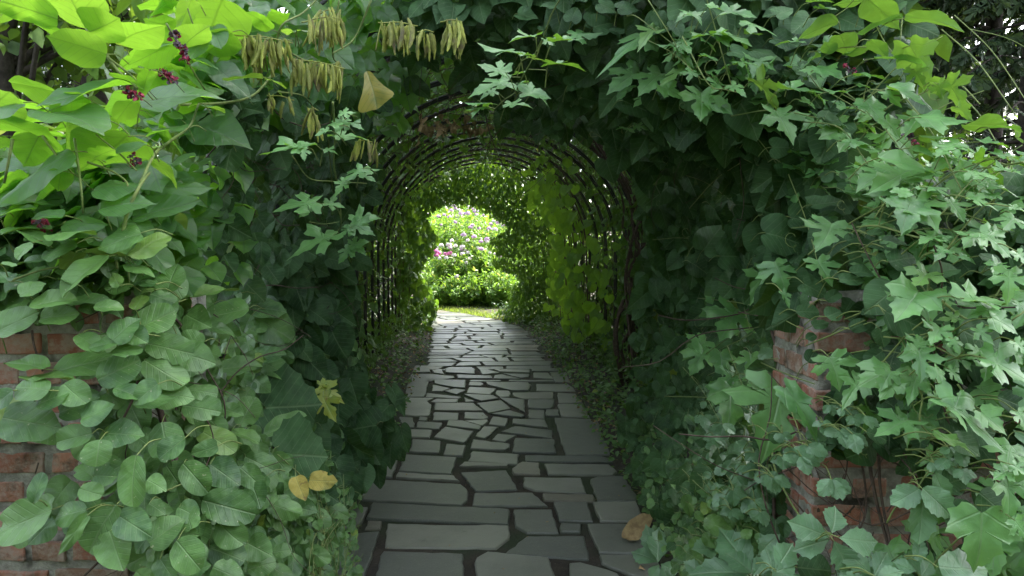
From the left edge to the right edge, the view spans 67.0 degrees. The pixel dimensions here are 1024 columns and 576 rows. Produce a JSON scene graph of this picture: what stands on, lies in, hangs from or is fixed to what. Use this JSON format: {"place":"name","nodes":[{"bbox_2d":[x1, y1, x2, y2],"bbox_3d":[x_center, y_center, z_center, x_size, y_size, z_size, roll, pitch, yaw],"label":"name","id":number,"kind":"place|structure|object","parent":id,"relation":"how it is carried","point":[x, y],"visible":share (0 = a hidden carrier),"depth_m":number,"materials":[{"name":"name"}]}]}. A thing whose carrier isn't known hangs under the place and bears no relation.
{"place":"outdoors","nodes":[
{"label":"outdoors","id":0,"kind":"place"},
{"bbox_2d":[334,304,660,575],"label":"path","id":1,"kind":"structure","parent":0,"point":[480,524],"depth_m":5.02,"materials":[{"name":"grey stone"}]},
{"bbox_2d":[622,513,652,540],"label":"fallen leaf","id":2,"kind":"object","parent":1,"relation":"on","point":[634,528],"visible":0.95,"depth_m":4.01,"materials":[{"name":"brown plant"}]},
{"bbox_2d":[18,5,1023,241],"label":"sky","id":3,"kind":"structure","parent":0,"point":[1010,115],"materials":[{"name":"white"}]},
{"bbox_2d":[329,245,726,575],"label":"ground","id":4,"kind":"structure","parent":0,"point":[559,567],"depth_m":6.11,"materials":[{"name":"soil"}]},
{"bbox_2d":[20,25,65,99],"bbox_3d":[-7.588,-3.024,9.586,5.968,8.197,5.667,-3,5,-38],"label":"broadleaf tree","id":5,"kind":"object","parent":4,"relation":"on","point":[55,83],"visible":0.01,"depth_m":10.88,"materials":[{"name":"green plant"}]},
{"bbox_2d":[34,65,119,123],"bbox_3d":[-9.957,-4.854,17.711,4.872,10.804,4.132,1,4,19],"label":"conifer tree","id":6,"kind":"object","parent":4,"relation":"on","point":[45,72],"depth_m":17.70,"materials":[{"name":"green plant"}]},
{"bbox_2d":[0,0,180,150],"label":"broadleaf tree","id":7,"kind":"object","parent":4,"relation":"on","point":[22,54],"visible":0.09,"depth_m":7.05,"materials":[{"name":"green plant"}]},
{"bbox_2d":[19,0,161,153],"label":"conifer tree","id":8,"kind":"object","parent":4,"relation":"on","point":[64,83],"depth_m":10.32,"materials":[{"name":"green plant"}]},
{"bbox_2d":[82,1,108,104],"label":"broadleaf tree","id":9,"kind":"object","parent":4,"relation":"on","point":[101,96],"visible":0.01,"depth_m":9.53,"materials":[{"name":"green plant"}]},
{"bbox_2d":[0,283,207,575],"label":"brick pillar","id":10,"kind":"structure","parent":4,"relation":"on","point":[19,461],"depth_m":2.02,"materials":[{"name":"red brick"}]},
{"bbox_2d":[0,180,367,575],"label":"climbing vine","id":11,"kind":"object","parent":10,"relation":"attached to","point":[202,489],"visible":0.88,"depth_m":1.78,"materials":[{"name":"green plant"}]},
{"bbox_2d":[33,122,229,388],"bbox_3d":[-2.595,0.066,5.489,2.173,2.488,2.130,1,4,15],"label":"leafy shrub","id":12,"kind":"object","parent":4,"relation":"on","point":[58,138],"depth_m":5.11,"materials":[{"name":"green plant"}]},
{"bbox_2d":[301,450,363,575],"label":"ground plant","id":13,"kind":"object","parent":4,"relation":"on","point":[341,552],"visible":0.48,"depth_m":3.05,"materials":[{"name":"green plant"}]},
{"bbox_2d":[271,305,440,511],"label":"undergrowth","id":14,"kind":"object","parent":4,"relation":"on","point":[403,358],"visible":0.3,"depth_m":9.43,"materials":[{"name":"green plant"}]},
{"bbox_2d":[358,257,378,293],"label":"leafy shrub","id":15,"kind":"object","parent":4,"relation":"on","point":[359,276],"depth_m":9.16,"materials":[{"name":"green plant"}]},
{"bbox_2d":[360,241,385,317],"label":"leafy shrub","id":16,"kind":"object","parent":4,"relation":"on","point":[370,275],"depth_m":12.65,"materials":[{"name":"green plant"}]},
{"bbox_2d":[360,241,390,320],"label":"leafy shrub","id":17,"kind":"object","parent":4,"relation":"on","point":[375,278],"depth_m":14.40,"materials":[{"name":"green plant"}]},
{"bbox_2d":[425,213,449,274],"bbox_3d":[-2.032,-0.836,20.383,0.980,2.361,0.985,-3,5,-40],"label":"phlox","id":18,"kind":"object","parent":4,"relation":"on","point":[441,234],"visible":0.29,"depth_m":20.32,"materials":[{"name":"green plant"}]},
{"bbox_2d":[420,251,458,279],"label":"leafy shrub","id":19,"kind":"object","parent":4,"relation":"on","point":[427,264],"visible":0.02,"depth_m":19.37,"materials":[{"name":"green plant"}]},
{"bbox_2d":[421,249,460,302],"bbox_3d":[-1.714,-0.239,18.447,1.159,1.404,0.971,0,4,0],"label":"phlox","id":20,"kind":"object","parent":4,"relation":"on","point":[439,269],"visible":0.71,"depth_m":18.19,"materials":[{"name":"green plant"}]},
{"bbox_2d":[422,268,463,305],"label":"leafy shrub","id":21,"kind":"object","parent":4,"relation":"on","point":[437,292],"visible":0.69,"depth_m":17.84,"materials":[{"name":"green plant"}]},
{"bbox_2d":[202,0,691,448],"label":"garden arbor","id":22,"kind":"object","parent":4,"relation":"on","point":[445,97],"visible":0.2,"depth_m":10.05,"materials":[{"name":"metal"}]},
{"bbox_2d":[0,0,465,345],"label":"climbing vine","id":23,"kind":"object","parent":22,"relation":"attached to","point":[88,164],"visible":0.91,"depth_m":2.04,"materials":[{"name":"green plant"}]},
{"bbox_2d":[178,63,392,402],"bbox_3d":[-1.042,-0.256,3.453,1.051,1.449,2.403,0,4,0],"label":"climbing vine","id":24,"kind":"object","parent":22,"relation":"attached to","point":[267,256],"visible":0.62,"depth_m":3.16,"materials":[{"name":"green plant"}]},
{"bbox_2d":[218,190,412,449],"bbox_3d":[-1.655,-0.395,9.293,0.911,2.957,11.529,0,4,-3],"label":"climbing vine","id":25,"kind":"object","parent":22,"relation":"attached to","point":[375,340],"visible":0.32,"depth_m":10.36,"materials":[{"name":"green plant"}]},
{"bbox_2d":[259,101,382,422],"bbox_3d":[-0.606,0.015,2.642,0.335,1.100,1.316,0,4,-6],"label":"climbing vine","id":26,"kind":"object","parent":22,"relation":"attached to","point":[327,396],"visible":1,"depth_m":2.55,"materials":[{"name":"green plant"}]},
{"bbox_2d":[232,225,411,507],"bbox_3d":[-1.040,0.411,3.633,0.988,1.414,2.495,0,4,0],"label":"climbing vine","id":27,"kind":"object","parent":22,"relation":"attached to","point":[377,439],"visible":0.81,"depth_m":3.54,"materials":[{"name":"green plant"}]},
{"bbox_2d":[393,190,439,331],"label":"climbing vine","id":28,"kind":"object","parent":22,"relation":"attached to","point":[413,262],"visible":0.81,"depth_m":13.19,"materials":[{"name":"green plant"}]},
{"bbox_2d":[385,87,493,172],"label":"climbing vine","id":29,"kind":"object","parent":22,"relation":"attached to","point":[439,129],"visible":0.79,"depth_m":7.65,"materials":[{"name":"green plant"}]},
{"bbox_2d":[420,164,567,323],"bbox_3d":[-0.471,-0.804,14.467,3.040,2.913,1.918,0,4,0],"label":"climbing vine","id":30,"kind":"object","parent":22,"relation":"attached to","point":[497,191],"visible":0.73,"depth_m":13.93,"materials":[{"name":"green plant"}]},
{"bbox_2d":[84,0,1019,266],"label":"climbing vine","id":31,"kind":"object","parent":22,"relation":"attached to","point":[943,49],"visible":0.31,"depth_m":9.19,"materials":[{"name":"green plant"}]},
{"bbox_2d":[521,154,621,358],"bbox_3d":[0.659,-0.451,11.012,0.902,2.637,5.386,0,4,-4],"label":"climbing vine","id":32,"kind":"object","parent":22,"relation":"attached to","point":[566,292],"visible":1,"depth_m":10.13,"materials":[{"name":"green plant"}]},
{"bbox_2d":[590,140,648,390],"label":"climbing vine","id":33,"kind":"object","parent":22,"relation":"attached to","point":[635,239],"visible":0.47,"depth_m":7.80,"materials":[{"name":"green plant"}]},
{"bbox_2d":[351,0,939,558],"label":"climbing vine","id":34,"kind":"object","parent":22,"relation":"attached to","point":[757,216],"visible":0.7,"depth_m":2.96,"materials":[{"name":"green plant"}]},
{"bbox_2d":[465,0,585,121],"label":"climbing vine","id":35,"kind":"object","parent":34,"relation":"attached to","point":[528,89],"visible":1,"depth_m":2.25,"materials":[{"name":"green plant"}]},
{"bbox_2d":[548,147,893,464],"bbox_3d":[1.297,-0.323,9.507,1.101,2.792,12.154,0,4,-5],"label":"climbing vine","id":36,"kind":"object","parent":22,"relation":"attached to","point":[621,263],"visible":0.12,"depth_m":8.99,"materials":[{"name":"green plant"}]},
{"bbox_2d":[374,300,519,321],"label":"grass","id":37,"kind":"structure","parent":4,"relation":"on","point":[474,312],"depth_m":16.68,"materials":[{"name":"green plant"}]},
{"bbox_2d":[417,202,480,231],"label":"leafy shrub","id":38,"kind":"object","parent":4,"relation":"on","point":[440,210],"depth_m":25.37,"materials":[{"name":"green plant"}]},
{"bbox_2d":[432,239,472,303],"bbox_3d":[-1.456,-0.350,18.791,1.102,1.698,0.954,0,4,0],"label":"phlox","id":39,"kind":"object","parent":4,"relation":"on","point":[449,245],"visible":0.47,"depth_m":18.59,"materials":[{"name":"green plant"}]},
{"bbox_2d":[416,206,488,270],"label":"leafy shrub","id":40,"kind":"object","parent":4,"relation":"on","point":[436,218],"visible":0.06,"depth_m":22.24,"materials":[{"name":"green plant"}]},
{"bbox_2d":[441,204,467,257],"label":"phlox","id":41,"kind":"object","parent":4,"relation":"on","point":[449,234],"visible":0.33,"depth_m":20.44,"materials":[{"name":"green plant"}]},
{"bbox_2d":[444,247,478,301],"bbox_3d":[-1.211,-0.277,18.485,0.993,1.520,1.032,0,4,0],"label":"phlox","id":42,"kind":"object","parent":4,"relation":"on","point":[467,266],"visible":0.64,"depth_m":18.28,"materials":[{"name":"green plant"}]},
{"bbox_2d":[442,271,482,305],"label":"leafy shrub","id":43,"kind":"object","parent":4,"relation":"on","point":[453,294],"visible":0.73,"depth_m":17.65,"materials":[{"name":"green plant"}]},
{"bbox_2d":[447,205,487,259],"bbox_3d":[-1.111,-0.831,19.587,1.070,2.504,0.953,0,4,0],"label":"phlox","id":44,"kind":"object","parent":4,"relation":"on","point":[459,242],"visible":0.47,"depth_m":19.50,"materials":[{"name":"green plant"}]},
{"bbox_2d":[451,272,489,305],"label":"leafy shrub","id":45,"kind":"object","parent":4,"relation":"on","point":[474,292],"visible":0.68,"depth_m":17.73,"materials":[{"name":"green plant"}]},
{"bbox_2d":[441,209,501,234],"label":"leafy shrub","id":46,"kind":"object","parent":4,"relation":"on","point":[470,220],"visible":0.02,"depth_m":23.11,"materials":[{"name":"green plant"}]},
{"bbox_2d":[432,185,516,227],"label":"leafy shrub","id":47,"kind":"object","parent":4,"relation":"on","point":[467,210],"depth_m":26.31,"materials":[{"name":"green plant"}]},
{"bbox_2d":[461,224,497,299],"bbox_3d":[-0.798,-0.550,18.871,1.040,2.047,1.006,0,4,0],"label":"phlox","id":48,"kind":"object","parent":4,"relation":"on","point":[472,245],"visible":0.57,"depth_m":18.83,"materials":[{"name":"green plant"}]},
{"bbox_2d":[473,209,500,254],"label":"phlox","id":49,"kind":"object","parent":4,"relation":"on","point":[483,225],"visible":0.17,"depth_m":20.55,"materials":[{"name":"green plant"}]},
{"bbox_2d":[466,266,512,305],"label":"leafy shrub","id":50,"kind":"object","parent":4,"relation":"on","point":[485,299],"visible":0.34,"depth_m":17.81,"materials":[{"name":"green plant"}]},
{"bbox_2d":[472,240,507,299],"bbox_3d":[-0.552,-0.369,18.596,1.042,1.674,1.104,0,4,0],"label":"phlox","id":51,"kind":"object","parent":4,"relation":"on","point":[488,252],"visible":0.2,"depth_m":18.44,"materials":[{"name":"green plant"}]},
{"bbox_2d":[482,214,512,268],"bbox_3d":[-0.325,-0.766,19.783,0.846,2.337,0.962,1,4,16],"label":"phlox","id":52,"kind":"object","parent":4,"relation":"on","point":[500,229],"visible":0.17,"depth_m":19.60,"materials":[{"name":"green plant"}]},
{"bbox_2d":[374,157,620,256],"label":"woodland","id":53,"kind":"object","parent":4,"relation":"on","point":[509,204],"depth_m":41.32,"materials":[{"name":"green plant"}]},
{"bbox_2d":[480,272,517,306],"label":"leafy shrub","id":54,"kind":"object","parent":4,"relation":"on","point":[504,284],"visible":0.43,"depth_m":17.34,"materials":[{"name":"green plant"}]},
{"bbox_2d":[474,249,533,278],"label":"leafy shrub","id":55,"kind":"object","parent":4,"relation":"on","point":[489,266],"visible":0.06,"depth_m":18.21,"materials":[{"name":"green plant"}]},
{"bbox_2d":[482,265,526,306],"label":"leafy shrub","id":56,"kind":"object","parent":4,"relation":"on","point":[490,290],"visible":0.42,"depth_m":17.34,"materials":[{"name":"green plant"}]},
{"bbox_2d":[374,319,693,493],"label":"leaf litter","id":57,"kind":"object","parent":4,"relation":"on","point":[417,374],"visible":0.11,"depth_m":9.03,"materials":[{"name":"plant"}]},
{"bbox_2d":[500,217,567,265],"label":"leafy shrub","id":58,"kind":"object","parent":4,"relation":"on","point":[528,245],"visible":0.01,"depth_m":20.14,"materials":[{"name":"green plant"}]},
{"bbox_2d":[578,232,620,320],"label":"leafy shrub","id":59,"kind":"object","parent":4,"relation":"on","point":[608,280],"visible":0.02,"depth_m":14.25,"materials":[{"name":"green plant"}]},
{"bbox_2d":[587,232,632,325],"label":"leafy shrub","id":60,"kind":"object","parent":4,"relation":"on","point":[610,252],"visible":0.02,"depth_m":12.63,"materials":[{"name":"green plant"}]},
{"bbox_2d":[592,194,640,291],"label":"leafy shrub","id":61,"kind":"object","parent":4,"relation":"on","point":[608,239],"depth_m":10.91,"materials":[{"name":"green plant"}]},
{"bbox_2d":[486,301,761,575],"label":"undergrowth","id":62,"kind":"object","parent":4,"relation":"on","point":[607,387],"visible":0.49,"depth_m":7.96,"materials":[{"name":"green plant"}]},
{"bbox_2d":[631,524,678,575],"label":"ground plant","id":63,"kind":"object","parent":4,"relation":"on","point":[650,551],"visible":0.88,"depth_m":3.58,"materials":[{"name":"green plant"}]},
{"bbox_2d":[637,409,766,575],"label":"ground plant","id":64,"kind":"object","parent":4,"relation":"on","point":[714,520],"visible":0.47,"depth_m":2.79,"materials":[{"name":"green plant"}]},
{"bbox_2d":[773,290,1020,575],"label":"brick pillar","id":65,"kind":"structure","parent":4,"relation":"on","point":[789,355],"depth_m":2.06,"materials":[{"name":"red brick"}]},
{"bbox_2d":[558,0,1023,575],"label":"climbing vine","id":66,"kind":"object","parent":65,"relation":"attached to","point":[992,536],"visible":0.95,"depth_m":1.78,"materials":[{"name":"green plant"}]},
{"bbox_2d":[683,506,934,575],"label":"climbing vine","id":67,"kind":"object","parent":65,"relation":"attached to","point":[776,558],"visible":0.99,"depth_m":1.66,"materials":[{"name":"green plant"}]},
{"bbox_2d":[682,347,987,575],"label":"climbing vine","id":68,"kind":"object","parent":65,"relation":"attached to","point":[928,505],"visible":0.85,"depth_m":1.75,"materials":[{"name":"green plant"}]},
{"bbox_2d":[653,162,1023,575],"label":"climbing vine","id":69,"kind":"object","parent":65,"relation":"attached to","point":[888,448],"visible":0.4,"depth_m":1.81,"materials":[{"name":"green plant"}]},
{"bbox_2d":[863,7,1019,174],"bbox_3d":[7.133,-5.201,13.111,4.633,12.052,4.530,-3,5,-38],"label":"conifer tree","id":70,"kind":"object","parent":4,"relation":"on","point":[1008,132],"visible":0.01,"depth_m":12.68,"materials":[{"name":"green plant"}]},
{"bbox_2d":[891,0,1023,171],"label":"conifer tree","id":71,"kind":"object","parent":4,"relation":"on","point":[989,19],"visible":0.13,"depth_m":10.22,"materials":[{"name":"green plant"}]},
{"bbox_2d":[900,0,1023,171],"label":"conifer tree","id":72,"kind":"object","parent":4,"relation":"on","point":[980,80],"visible":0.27,"depth_m":8.28,"materials":[{"name":"green plant"}]},
{"bbox_2d":[918,130,1023,174],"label":"leafy shrub","id":73,"kind":"object","parent":4,"relation":"on","point":[1017,135],"depth_m":6.16,"materials":[{"name":"green plant"}]},
{"bbox_2d":[944,16,1021,162],"bbox_3d":[9.466,-6.046,12.773,4.633,13.807,4.530,-1,4,-17],"label":"conifer tree","id":74,"kind":"object","parent":4,"relation":"on","point":[1010,89],"visible":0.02,"depth_m":13.46,"materials":[{"name":"green plant"}]},
{"bbox_2d":[952,0,1017,163],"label":"conifer tree","id":75,"kind":"object","parent":4,"relation":"on","point":[1006,108],"visible":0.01,"depth_m":16.91,"materials":[{"name":"green plant"}]},
{"bbox_2d":[984,53,1017,150],"bbox_3d":[16.391,-3.736,21.935,5.589,8.085,5.887,-2,4,-30],"label":"broadleaf tree","id":76,"kind":"object","parent":4,"relation":"on","point":[1010,118],"visible":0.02,"depth_m":22.90,"materials":[{"name":"green plant"}]}
]}

